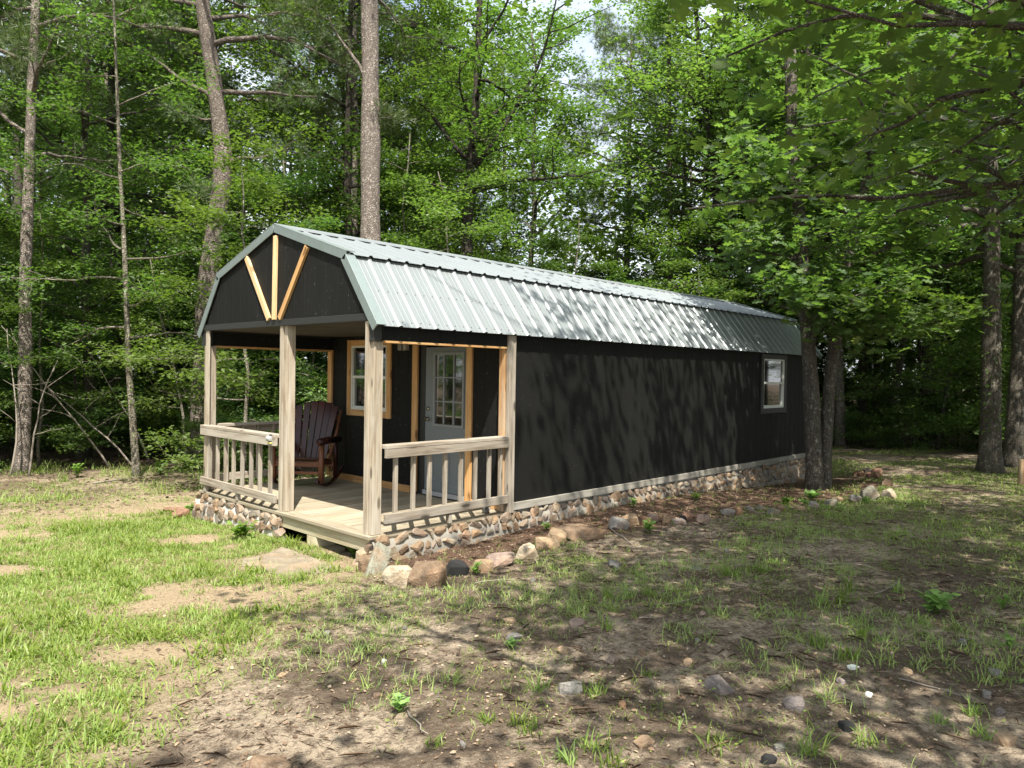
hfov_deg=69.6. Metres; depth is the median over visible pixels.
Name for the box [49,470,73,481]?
grass tuft
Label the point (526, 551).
edging rock
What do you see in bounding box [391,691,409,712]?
weed plant
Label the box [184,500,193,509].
weed plant
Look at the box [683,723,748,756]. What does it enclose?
grass tuft
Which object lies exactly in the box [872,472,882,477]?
rubble stone
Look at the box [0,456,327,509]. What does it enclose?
edge grass
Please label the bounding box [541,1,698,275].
pine tree
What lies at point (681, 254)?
understory tree
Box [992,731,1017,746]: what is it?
loose stone
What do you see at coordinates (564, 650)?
loose stone
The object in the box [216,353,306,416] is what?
understory tree
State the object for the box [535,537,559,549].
edging rock
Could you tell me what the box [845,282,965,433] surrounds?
understory tree
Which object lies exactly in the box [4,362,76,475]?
dead sapling
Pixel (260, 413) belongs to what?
shrub
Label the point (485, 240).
forest tree
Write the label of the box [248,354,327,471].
sapling
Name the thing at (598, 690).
grass tuft
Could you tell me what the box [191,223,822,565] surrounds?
cabin
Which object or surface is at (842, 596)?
grass tuft
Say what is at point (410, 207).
understory tree
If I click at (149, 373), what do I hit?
understory tree
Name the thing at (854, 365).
understory tree
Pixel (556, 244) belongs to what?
understory tree
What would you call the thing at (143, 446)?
dead sapling
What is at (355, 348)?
window
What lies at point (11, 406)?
understory tree
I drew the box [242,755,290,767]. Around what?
loose stone
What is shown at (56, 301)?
understory tree
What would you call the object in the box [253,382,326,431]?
shrub
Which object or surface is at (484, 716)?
grass tuft
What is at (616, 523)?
edging rock
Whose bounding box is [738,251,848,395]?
understory tree
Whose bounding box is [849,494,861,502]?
edging rock
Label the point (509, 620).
loose stone
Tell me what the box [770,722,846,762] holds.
grass tuft
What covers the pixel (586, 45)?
sky
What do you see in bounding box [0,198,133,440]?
understory tree
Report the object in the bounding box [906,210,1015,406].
understory tree
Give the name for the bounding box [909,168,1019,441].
understory tree
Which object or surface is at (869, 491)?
edging rock
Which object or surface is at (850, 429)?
shrub
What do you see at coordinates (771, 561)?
grass tuft
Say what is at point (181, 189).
forest tree
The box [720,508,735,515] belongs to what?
edging rock
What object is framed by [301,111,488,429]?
understory tree
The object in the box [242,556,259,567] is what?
flagstone
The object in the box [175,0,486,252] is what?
forest tree
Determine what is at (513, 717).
grass tuft
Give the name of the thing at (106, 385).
understory tree
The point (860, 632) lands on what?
grass tuft
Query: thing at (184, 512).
flat stone
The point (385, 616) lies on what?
ground weeds
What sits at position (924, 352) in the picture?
forest tree
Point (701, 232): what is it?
forest tree
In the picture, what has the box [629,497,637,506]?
weed plant
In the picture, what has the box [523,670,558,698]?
grass tuft
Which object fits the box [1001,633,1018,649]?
weed plant
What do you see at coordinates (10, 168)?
forest tree
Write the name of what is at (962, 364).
understory tree
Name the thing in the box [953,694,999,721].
grass tuft
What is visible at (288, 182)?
understory tree
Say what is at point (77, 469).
weed plant
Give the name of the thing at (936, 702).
loose stone
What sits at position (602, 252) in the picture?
wood
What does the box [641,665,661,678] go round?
grass tuft
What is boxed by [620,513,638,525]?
edging rock
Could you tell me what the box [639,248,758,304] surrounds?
understory tree
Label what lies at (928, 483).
shaded grass
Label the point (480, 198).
pine tree
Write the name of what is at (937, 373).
forest tree
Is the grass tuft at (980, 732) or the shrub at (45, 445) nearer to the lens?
the grass tuft at (980, 732)
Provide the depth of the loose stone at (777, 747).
3.13 m
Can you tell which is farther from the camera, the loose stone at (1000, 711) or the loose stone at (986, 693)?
the loose stone at (986, 693)
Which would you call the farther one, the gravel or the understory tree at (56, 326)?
the understory tree at (56, 326)
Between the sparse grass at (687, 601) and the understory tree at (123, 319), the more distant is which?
the understory tree at (123, 319)
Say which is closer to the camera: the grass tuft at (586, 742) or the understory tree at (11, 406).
the grass tuft at (586, 742)
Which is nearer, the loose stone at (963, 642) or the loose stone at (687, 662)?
the loose stone at (687, 662)
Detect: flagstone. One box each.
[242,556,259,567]
[262,547,333,576]
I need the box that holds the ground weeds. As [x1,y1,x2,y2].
[1,488,1023,765]
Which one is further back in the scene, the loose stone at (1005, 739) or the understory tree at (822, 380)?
the understory tree at (822, 380)
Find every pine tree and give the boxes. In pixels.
[0,0,144,123]
[0,0,199,473]
[0,87,51,242]
[22,83,157,357]
[26,0,391,464]
[69,0,251,422]
[96,0,320,246]
[123,15,253,399]
[234,0,464,234]
[276,0,450,240]
[391,95,493,250]
[401,24,561,239]
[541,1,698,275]
[603,0,739,287]
[705,0,912,345]
[728,0,922,446]
[776,1,963,441]
[887,1,1021,438]
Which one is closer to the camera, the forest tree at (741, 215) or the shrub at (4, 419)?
the shrub at (4, 419)
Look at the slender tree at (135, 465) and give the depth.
14.27 m
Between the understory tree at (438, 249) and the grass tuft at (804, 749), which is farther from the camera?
the understory tree at (438, 249)
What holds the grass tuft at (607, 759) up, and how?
on the ground at (914, 735)
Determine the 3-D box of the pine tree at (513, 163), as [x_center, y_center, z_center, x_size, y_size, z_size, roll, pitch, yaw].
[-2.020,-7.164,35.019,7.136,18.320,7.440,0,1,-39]
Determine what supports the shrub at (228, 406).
on the ground at (914, 735)
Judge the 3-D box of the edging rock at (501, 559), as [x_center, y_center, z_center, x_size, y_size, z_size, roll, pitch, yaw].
[-0.107,1.615,6.719,0.265,0.154,0.163,1,1,-2]
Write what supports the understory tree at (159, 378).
on the ground at (914, 735)
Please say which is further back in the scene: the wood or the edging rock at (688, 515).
the wood
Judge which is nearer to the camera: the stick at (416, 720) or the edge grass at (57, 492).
the stick at (416, 720)
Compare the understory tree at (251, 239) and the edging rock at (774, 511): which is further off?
the understory tree at (251, 239)
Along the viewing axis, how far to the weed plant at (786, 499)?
10.49 m
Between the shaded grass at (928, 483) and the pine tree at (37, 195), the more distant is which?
the pine tree at (37, 195)
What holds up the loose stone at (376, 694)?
on the ground at (914, 735)
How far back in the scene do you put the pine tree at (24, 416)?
14.53 m
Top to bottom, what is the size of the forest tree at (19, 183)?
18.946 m
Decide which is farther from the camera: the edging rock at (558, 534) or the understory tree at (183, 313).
the understory tree at (183, 313)
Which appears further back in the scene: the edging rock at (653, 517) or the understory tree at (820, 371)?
the understory tree at (820, 371)
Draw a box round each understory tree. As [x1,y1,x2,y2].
[0,132,78,414]
[0,185,109,423]
[0,193,135,467]
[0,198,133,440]
[0,212,47,433]
[0,217,93,409]
[0,248,170,461]
[0,264,68,414]
[0,317,50,470]
[2,271,99,429]
[10,237,166,419]
[41,220,182,419]
[59,305,166,421]
[61,107,339,479]
[100,256,198,405]
[106,219,277,423]
[106,305,232,431]
[134,309,230,426]
[138,211,298,422]
[145,302,279,448]
[157,227,306,416]
[166,141,354,423]
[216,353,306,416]
[227,151,358,419]
[232,217,332,419]
[238,353,316,408]
[257,351,327,412]
[296,182,440,394]
[300,149,533,388]
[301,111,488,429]
[380,200,491,258]
[422,226,501,260]
[433,242,535,266]
[521,202,637,279]
[530,241,601,273]
[566,215,687,287]
[598,274,687,292]
[603,225,712,291]
[623,257,686,285]
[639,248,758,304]
[652,202,798,322]
[677,259,759,301]
[688,235,819,337]
[728,293,817,320]
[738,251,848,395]
[785,310,874,439]
[817,270,941,430]
[817,309,892,431]
[844,249,1008,423]
[845,226,1012,449]
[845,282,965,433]
[867,254,1008,422]
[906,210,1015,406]
[906,278,1009,431]
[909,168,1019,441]
[930,249,1013,428]
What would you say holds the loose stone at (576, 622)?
on the ground at (914, 735)
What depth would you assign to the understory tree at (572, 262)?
26.10 m
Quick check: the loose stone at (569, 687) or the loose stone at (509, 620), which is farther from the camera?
the loose stone at (509, 620)
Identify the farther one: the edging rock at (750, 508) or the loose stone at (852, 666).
the edging rock at (750, 508)
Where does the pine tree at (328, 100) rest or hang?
on the ground at (914, 735)
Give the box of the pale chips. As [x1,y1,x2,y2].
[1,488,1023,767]
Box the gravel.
[1,493,1019,767]
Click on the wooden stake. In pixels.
(1020, 480)
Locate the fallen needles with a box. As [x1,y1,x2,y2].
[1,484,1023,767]
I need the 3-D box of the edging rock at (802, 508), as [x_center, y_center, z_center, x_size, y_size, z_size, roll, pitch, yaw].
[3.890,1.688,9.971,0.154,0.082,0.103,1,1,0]
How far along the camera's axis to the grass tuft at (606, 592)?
5.57 m
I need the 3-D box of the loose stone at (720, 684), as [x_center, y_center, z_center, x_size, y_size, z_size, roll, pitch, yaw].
[1.069,1.566,3.802,0.114,0.092,0.143,0,1,-33]
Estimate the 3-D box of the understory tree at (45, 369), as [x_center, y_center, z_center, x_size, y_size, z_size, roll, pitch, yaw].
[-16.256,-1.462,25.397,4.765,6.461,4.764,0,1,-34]
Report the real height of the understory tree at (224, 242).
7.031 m
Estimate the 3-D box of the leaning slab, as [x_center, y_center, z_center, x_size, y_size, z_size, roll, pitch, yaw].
[-1.193,1.656,6.498,0.168,0.433,0.582,1,1,5]
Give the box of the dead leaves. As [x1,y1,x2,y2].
[1,461,1023,767]
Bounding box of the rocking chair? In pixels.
[272,401,343,485]
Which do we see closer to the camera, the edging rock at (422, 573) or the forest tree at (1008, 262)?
the edging rock at (422, 573)
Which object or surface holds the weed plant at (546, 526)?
on the ground at (914, 735)
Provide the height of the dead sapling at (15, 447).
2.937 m
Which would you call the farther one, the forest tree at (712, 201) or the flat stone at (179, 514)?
the forest tree at (712, 201)
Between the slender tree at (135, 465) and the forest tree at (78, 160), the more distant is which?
the forest tree at (78, 160)
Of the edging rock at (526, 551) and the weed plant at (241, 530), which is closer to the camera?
the edging rock at (526, 551)
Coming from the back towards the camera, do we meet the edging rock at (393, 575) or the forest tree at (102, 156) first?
the forest tree at (102, 156)
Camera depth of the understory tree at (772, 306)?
23.93 m
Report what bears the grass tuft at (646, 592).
on the ground at (914, 735)
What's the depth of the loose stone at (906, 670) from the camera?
3.99 m
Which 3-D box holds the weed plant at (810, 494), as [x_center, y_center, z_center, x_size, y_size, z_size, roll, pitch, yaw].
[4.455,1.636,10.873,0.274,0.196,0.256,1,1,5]
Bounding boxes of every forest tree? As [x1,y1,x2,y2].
[0,0,161,435]
[0,0,249,458]
[0,0,263,449]
[0,77,96,422]
[0,135,9,179]
[3,41,178,319]
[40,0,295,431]
[41,0,294,435]
[42,1,198,419]
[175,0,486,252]
[227,1,405,373]
[246,0,425,362]
[307,0,519,261]
[380,51,536,260]
[383,29,521,259]
[458,0,640,279]
[587,12,784,298]
[607,0,841,316]
[649,48,797,307]
[654,0,980,340]
[681,69,857,349]
[711,0,901,359]
[787,0,1018,445]
[848,103,1016,411]
[895,0,1023,345]
[954,4,1023,338]
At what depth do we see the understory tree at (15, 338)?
22.46 m
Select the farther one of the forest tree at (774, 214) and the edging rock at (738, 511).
the forest tree at (774, 214)
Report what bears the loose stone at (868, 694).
on the ground at (914, 735)
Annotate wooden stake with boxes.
[1017,459,1023,485]
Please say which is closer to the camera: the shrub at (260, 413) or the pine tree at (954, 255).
the shrub at (260, 413)
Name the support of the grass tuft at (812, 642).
on the ground at (914, 735)
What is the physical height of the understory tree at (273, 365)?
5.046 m
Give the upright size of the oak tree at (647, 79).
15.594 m
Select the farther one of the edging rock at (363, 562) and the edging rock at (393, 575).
the edging rock at (363, 562)
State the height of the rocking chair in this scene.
1.125 m
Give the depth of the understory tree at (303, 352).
18.91 m
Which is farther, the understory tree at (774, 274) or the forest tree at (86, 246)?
the understory tree at (774, 274)
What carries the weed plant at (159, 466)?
on the ground at (914, 735)
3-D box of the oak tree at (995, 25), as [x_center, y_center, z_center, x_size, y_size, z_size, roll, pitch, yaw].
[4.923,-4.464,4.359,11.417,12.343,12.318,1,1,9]
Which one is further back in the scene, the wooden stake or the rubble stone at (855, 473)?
the rubble stone at (855, 473)
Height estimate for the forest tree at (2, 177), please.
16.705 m
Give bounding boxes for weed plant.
[70,463,86,477]
[154,460,168,474]
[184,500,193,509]
[227,520,258,539]
[346,547,357,557]
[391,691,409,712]
[470,561,481,574]
[503,636,519,648]
[541,522,549,530]
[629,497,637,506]
[642,518,655,531]
[691,492,699,499]
[780,497,794,503]
[798,498,808,505]
[802,489,819,500]
[862,496,870,503]
[913,589,959,613]
[995,593,1011,608]
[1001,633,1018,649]
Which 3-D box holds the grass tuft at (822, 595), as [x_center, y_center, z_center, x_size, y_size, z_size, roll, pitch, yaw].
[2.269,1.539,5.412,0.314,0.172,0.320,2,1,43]
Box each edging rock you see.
[358,554,370,572]
[381,565,411,587]
[407,560,446,587]
[447,559,469,576]
[470,558,492,572]
[486,552,514,567]
[515,542,538,559]
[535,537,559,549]
[547,527,566,542]
[557,523,605,541]
[608,516,629,529]
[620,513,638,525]
[639,516,650,524]
[646,513,657,520]
[662,514,671,523]
[672,518,686,524]
[682,512,693,518]
[696,514,710,522]
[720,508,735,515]
[735,507,742,514]
[745,506,754,510]
[756,505,764,509]
[767,508,780,515]
[775,505,784,511]
[793,506,804,510]
[808,500,819,507]
[824,499,837,506]
[831,496,843,502]
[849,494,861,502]
[860,485,879,499]
[881,478,892,485]
[881,488,896,498]
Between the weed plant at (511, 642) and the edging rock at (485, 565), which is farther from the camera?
the edging rock at (485, 565)
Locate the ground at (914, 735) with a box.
[0,393,1023,767]
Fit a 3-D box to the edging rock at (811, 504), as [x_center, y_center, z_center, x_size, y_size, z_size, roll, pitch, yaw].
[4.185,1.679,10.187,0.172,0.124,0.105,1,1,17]
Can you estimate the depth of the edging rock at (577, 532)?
7.88 m
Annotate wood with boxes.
[0,0,1016,433]
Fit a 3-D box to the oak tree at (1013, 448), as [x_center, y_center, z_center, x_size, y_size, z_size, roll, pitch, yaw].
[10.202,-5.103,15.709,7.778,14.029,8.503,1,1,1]
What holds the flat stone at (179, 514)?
on the ground at (914, 735)
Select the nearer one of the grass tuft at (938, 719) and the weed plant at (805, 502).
the grass tuft at (938, 719)
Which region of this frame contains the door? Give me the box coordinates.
[422,347,465,501]
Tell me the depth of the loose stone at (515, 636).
4.63 m
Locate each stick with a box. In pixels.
[92,476,145,483]
[406,710,428,733]
[475,578,505,583]
[608,527,632,544]
[664,596,703,604]
[819,562,878,564]
[874,580,906,593]
[898,678,970,698]
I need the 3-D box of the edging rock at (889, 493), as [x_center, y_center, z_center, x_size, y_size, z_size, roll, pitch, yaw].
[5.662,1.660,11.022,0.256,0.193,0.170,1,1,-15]
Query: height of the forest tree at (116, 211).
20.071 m
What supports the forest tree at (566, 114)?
on the ground at (914, 735)
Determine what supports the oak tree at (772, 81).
on the ground at (914, 735)
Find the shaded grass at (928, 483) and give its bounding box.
[713,440,1023,567]
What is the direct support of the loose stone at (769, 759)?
on the ground at (914, 735)
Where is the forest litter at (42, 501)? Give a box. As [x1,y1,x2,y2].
[0,438,316,517]
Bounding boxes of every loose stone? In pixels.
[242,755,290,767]
[277,672,285,678]
[373,692,382,697]
[460,740,465,748]
[502,617,515,623]
[506,633,522,639]
[556,646,569,654]
[558,680,582,694]
[569,617,585,626]
[605,654,618,664]
[608,560,620,568]
[618,700,625,708]
[633,735,654,749]
[683,658,692,666]
[703,674,734,694]
[761,753,777,764]
[774,742,785,751]
[782,695,804,712]
[835,677,844,685]
[837,720,856,731]
[847,664,858,669]
[865,691,872,696]
[901,667,912,673]
[931,700,940,705]
[958,638,967,645]
[982,689,990,698]
[988,667,1003,675]
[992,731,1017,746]
[996,707,1006,716]
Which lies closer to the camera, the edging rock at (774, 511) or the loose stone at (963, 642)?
the loose stone at (963, 642)
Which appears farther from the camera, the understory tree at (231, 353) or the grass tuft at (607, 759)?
the understory tree at (231, 353)
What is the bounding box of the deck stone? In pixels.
[482,507,490,512]
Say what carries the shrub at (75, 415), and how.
on the ground at (914, 735)
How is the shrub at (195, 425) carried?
on the ground at (914, 735)
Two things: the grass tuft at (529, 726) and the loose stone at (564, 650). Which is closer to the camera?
the grass tuft at (529, 726)
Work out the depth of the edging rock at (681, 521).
8.87 m
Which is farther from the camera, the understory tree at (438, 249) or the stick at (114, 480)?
the understory tree at (438, 249)
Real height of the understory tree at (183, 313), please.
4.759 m
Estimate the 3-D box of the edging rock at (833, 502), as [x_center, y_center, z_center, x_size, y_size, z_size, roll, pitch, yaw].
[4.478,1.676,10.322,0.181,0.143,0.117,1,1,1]
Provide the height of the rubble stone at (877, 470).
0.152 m
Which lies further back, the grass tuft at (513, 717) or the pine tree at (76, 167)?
the pine tree at (76, 167)
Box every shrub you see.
[0,397,15,447]
[0,406,15,451]
[1,409,14,442]
[31,373,107,446]
[31,415,77,451]
[102,412,145,436]
[109,401,189,461]
[126,399,167,434]
[172,405,238,469]
[189,413,266,471]
[216,396,248,416]
[222,408,326,480]
[243,408,278,448]
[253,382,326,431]
[820,394,847,446]
[820,403,862,440]
[833,407,904,447]
[909,387,1005,448]
[953,402,1005,452]
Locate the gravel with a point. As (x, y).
(559, 669)
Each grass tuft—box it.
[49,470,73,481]
[423,730,445,748]
[473,703,500,724]
[501,709,527,729]
[510,713,543,736]
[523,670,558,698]
[545,736,581,767]
[568,721,618,753]
[582,677,611,698]
[594,745,630,767]
[596,612,618,630]
[601,584,614,598]
[618,583,637,599]
[635,582,656,596]
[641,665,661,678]
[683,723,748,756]
[718,556,739,576]
[747,556,773,573]
[762,554,778,563]
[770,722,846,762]
[794,624,832,648]
[803,582,838,604]
[828,580,870,604]
[835,723,892,750]
[838,640,868,661]
[842,568,861,592]
[848,613,881,637]
[887,579,904,593]
[910,611,935,624]
[916,708,955,728]
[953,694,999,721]
[965,713,997,740]
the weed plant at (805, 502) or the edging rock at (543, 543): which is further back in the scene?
the weed plant at (805, 502)
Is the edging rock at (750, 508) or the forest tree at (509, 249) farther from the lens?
the forest tree at (509, 249)
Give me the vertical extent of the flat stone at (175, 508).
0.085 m
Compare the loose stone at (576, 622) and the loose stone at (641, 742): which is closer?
the loose stone at (641, 742)
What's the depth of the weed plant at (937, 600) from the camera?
5.13 m
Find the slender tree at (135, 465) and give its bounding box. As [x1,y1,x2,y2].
[0,0,256,476]
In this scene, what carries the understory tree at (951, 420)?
on the ground at (914, 735)
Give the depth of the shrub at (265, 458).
14.21 m
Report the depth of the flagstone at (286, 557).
6.81 m
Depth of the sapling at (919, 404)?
20.54 m
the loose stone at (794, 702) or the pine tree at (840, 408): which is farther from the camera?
the pine tree at (840, 408)
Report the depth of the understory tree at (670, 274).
25.02 m
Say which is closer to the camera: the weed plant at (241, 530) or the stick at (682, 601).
the stick at (682, 601)
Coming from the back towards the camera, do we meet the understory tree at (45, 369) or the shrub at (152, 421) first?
the understory tree at (45, 369)
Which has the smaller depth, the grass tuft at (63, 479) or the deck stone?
the deck stone
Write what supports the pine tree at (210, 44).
on the ground at (914, 735)
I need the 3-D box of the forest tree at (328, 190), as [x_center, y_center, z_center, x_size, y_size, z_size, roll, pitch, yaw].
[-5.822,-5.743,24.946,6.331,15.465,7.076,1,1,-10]
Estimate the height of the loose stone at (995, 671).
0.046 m
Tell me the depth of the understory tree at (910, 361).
25.55 m
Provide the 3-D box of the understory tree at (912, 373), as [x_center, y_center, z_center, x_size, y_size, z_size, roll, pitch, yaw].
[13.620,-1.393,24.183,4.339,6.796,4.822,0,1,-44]
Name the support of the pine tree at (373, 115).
on the ground at (914, 735)
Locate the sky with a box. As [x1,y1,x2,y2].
[0,0,1005,382]
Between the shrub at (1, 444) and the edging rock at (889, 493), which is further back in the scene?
the shrub at (1, 444)
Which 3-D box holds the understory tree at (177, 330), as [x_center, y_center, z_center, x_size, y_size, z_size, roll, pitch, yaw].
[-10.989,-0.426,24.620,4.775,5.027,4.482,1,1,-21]
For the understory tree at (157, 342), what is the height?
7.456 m
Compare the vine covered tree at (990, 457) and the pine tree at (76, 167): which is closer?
the vine covered tree at (990, 457)
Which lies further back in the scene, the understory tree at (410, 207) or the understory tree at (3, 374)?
the understory tree at (410, 207)
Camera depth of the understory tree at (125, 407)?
23.07 m
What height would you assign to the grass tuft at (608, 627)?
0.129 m
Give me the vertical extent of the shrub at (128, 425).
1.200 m
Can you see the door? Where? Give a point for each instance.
(445, 405)
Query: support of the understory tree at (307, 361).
on the ground at (914, 735)
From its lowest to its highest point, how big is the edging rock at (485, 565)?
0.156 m
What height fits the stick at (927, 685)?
0.012 m
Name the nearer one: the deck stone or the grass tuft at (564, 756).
the grass tuft at (564, 756)
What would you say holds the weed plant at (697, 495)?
on the ground at (914, 735)
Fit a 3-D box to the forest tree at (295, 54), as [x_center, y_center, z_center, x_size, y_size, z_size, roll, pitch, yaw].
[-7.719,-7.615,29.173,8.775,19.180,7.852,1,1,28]
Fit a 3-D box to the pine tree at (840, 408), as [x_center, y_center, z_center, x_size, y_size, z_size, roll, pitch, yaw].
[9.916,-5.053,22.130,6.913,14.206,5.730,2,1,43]
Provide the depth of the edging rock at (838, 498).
10.71 m
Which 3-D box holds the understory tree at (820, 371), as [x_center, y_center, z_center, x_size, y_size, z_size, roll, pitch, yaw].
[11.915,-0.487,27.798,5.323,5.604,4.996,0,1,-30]
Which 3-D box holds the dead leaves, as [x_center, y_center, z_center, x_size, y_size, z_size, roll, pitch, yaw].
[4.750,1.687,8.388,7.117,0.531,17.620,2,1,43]
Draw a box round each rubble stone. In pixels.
[852,471,860,475]
[859,471,864,476]
[872,468,881,473]
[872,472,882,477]
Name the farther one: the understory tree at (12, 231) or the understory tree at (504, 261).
the understory tree at (504, 261)
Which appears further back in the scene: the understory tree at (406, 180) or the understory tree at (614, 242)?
the understory tree at (614, 242)
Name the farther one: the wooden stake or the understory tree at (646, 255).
the understory tree at (646, 255)
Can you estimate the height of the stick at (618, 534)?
0.028 m
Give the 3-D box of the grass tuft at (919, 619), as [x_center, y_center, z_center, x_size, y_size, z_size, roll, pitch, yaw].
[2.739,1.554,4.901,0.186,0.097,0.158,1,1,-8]
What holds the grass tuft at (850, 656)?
on the ground at (914, 735)
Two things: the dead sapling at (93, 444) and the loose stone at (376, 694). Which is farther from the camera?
the dead sapling at (93, 444)
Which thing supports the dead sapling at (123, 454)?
on the ground at (914, 735)
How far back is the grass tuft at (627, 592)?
5.55 m
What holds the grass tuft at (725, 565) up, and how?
on the ground at (914, 735)
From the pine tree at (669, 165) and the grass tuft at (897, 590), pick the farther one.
the pine tree at (669, 165)
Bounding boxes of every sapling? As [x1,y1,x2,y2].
[0,333,55,475]
[1,325,110,468]
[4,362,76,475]
[50,389,130,464]
[78,335,154,463]
[83,257,242,456]
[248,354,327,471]
[832,208,1011,446]
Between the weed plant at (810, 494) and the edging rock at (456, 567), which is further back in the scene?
the weed plant at (810, 494)
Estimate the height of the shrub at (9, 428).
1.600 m
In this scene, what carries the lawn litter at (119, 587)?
on the ground at (914, 735)
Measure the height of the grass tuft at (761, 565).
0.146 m
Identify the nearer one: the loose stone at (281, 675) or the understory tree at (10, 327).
the loose stone at (281, 675)
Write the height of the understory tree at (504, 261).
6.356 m
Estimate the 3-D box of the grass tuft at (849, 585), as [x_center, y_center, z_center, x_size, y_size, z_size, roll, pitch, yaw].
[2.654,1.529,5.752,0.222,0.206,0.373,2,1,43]
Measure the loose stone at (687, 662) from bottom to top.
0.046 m
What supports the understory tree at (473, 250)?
on the ground at (914, 735)
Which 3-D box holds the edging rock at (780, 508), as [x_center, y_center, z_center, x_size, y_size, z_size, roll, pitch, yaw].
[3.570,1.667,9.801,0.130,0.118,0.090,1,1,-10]
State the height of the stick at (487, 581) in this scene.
0.017 m
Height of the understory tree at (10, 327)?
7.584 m
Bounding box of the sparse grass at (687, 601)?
[171,484,1023,767]
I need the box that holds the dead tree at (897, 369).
[882,183,933,441]
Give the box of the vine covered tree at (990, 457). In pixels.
[739,0,1023,474]
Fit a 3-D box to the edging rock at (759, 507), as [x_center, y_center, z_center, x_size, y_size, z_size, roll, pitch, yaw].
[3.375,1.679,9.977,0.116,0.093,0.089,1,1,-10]
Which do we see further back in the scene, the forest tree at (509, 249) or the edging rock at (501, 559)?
the forest tree at (509, 249)
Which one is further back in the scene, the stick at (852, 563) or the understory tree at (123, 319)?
the understory tree at (123, 319)
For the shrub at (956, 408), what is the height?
1.965 m
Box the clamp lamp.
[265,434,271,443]
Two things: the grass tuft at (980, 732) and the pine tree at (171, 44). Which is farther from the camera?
the pine tree at (171, 44)
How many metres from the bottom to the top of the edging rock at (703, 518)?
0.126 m
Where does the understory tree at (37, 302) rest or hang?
on the ground at (914, 735)
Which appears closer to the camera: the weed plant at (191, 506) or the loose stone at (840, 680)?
the loose stone at (840, 680)
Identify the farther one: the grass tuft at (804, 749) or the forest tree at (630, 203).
the forest tree at (630, 203)
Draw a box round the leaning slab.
[364,541,390,575]
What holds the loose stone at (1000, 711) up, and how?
on the ground at (914, 735)
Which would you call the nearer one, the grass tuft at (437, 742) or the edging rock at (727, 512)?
the grass tuft at (437, 742)
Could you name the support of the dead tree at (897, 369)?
on the ground at (914, 735)
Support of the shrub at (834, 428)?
on the ground at (914, 735)
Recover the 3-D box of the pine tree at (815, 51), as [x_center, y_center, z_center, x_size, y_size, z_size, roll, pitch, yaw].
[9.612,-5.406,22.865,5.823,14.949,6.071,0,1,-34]
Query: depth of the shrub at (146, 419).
23.61 m
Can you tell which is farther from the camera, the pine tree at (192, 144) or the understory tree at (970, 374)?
the pine tree at (192, 144)
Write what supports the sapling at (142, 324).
on the ground at (914, 735)
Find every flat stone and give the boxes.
[163,507,171,511]
[169,512,182,518]
[171,507,185,511]
[172,509,189,515]
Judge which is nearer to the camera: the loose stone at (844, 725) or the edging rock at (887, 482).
the loose stone at (844, 725)
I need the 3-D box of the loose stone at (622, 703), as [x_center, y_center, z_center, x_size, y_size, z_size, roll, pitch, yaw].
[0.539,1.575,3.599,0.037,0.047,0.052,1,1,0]
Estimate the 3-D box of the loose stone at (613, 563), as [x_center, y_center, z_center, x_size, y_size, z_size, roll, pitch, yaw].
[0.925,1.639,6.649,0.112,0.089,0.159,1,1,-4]
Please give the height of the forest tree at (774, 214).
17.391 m
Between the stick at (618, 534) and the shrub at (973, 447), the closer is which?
the stick at (618, 534)
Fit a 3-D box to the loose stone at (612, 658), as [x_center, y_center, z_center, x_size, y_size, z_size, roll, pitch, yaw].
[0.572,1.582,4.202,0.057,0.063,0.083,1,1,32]
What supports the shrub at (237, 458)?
on the ground at (914, 735)
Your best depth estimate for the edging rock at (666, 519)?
8.89 m
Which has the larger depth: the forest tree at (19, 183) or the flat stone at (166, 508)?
the forest tree at (19, 183)
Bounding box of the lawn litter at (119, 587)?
[0,480,350,767]
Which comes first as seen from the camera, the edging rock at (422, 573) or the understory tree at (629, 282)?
the edging rock at (422, 573)
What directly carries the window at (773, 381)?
in the cabin
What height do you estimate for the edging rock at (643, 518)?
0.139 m
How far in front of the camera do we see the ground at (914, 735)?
4.38 m
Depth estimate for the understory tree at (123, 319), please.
25.45 m
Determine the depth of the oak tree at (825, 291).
11.78 m
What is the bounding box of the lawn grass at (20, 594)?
[0,471,400,767]
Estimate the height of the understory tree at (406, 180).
7.927 m
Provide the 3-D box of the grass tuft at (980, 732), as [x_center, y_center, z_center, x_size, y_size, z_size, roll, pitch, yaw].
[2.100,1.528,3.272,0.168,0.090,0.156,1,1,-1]
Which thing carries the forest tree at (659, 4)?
on the ground at (914, 735)
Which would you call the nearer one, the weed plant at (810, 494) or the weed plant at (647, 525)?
the weed plant at (647, 525)
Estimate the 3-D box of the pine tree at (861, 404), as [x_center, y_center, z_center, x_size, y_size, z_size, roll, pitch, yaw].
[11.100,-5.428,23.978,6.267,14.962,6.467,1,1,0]
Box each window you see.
[346,340,391,418]
[760,354,786,413]
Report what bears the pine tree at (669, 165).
on the ground at (914, 735)
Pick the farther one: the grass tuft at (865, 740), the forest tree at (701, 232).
the forest tree at (701, 232)
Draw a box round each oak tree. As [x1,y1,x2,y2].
[338,0,637,256]
[563,0,1023,287]
[568,0,840,298]
[698,5,1023,489]
[749,0,1023,219]
[772,0,1023,467]
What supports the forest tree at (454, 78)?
on the ground at (914, 735)

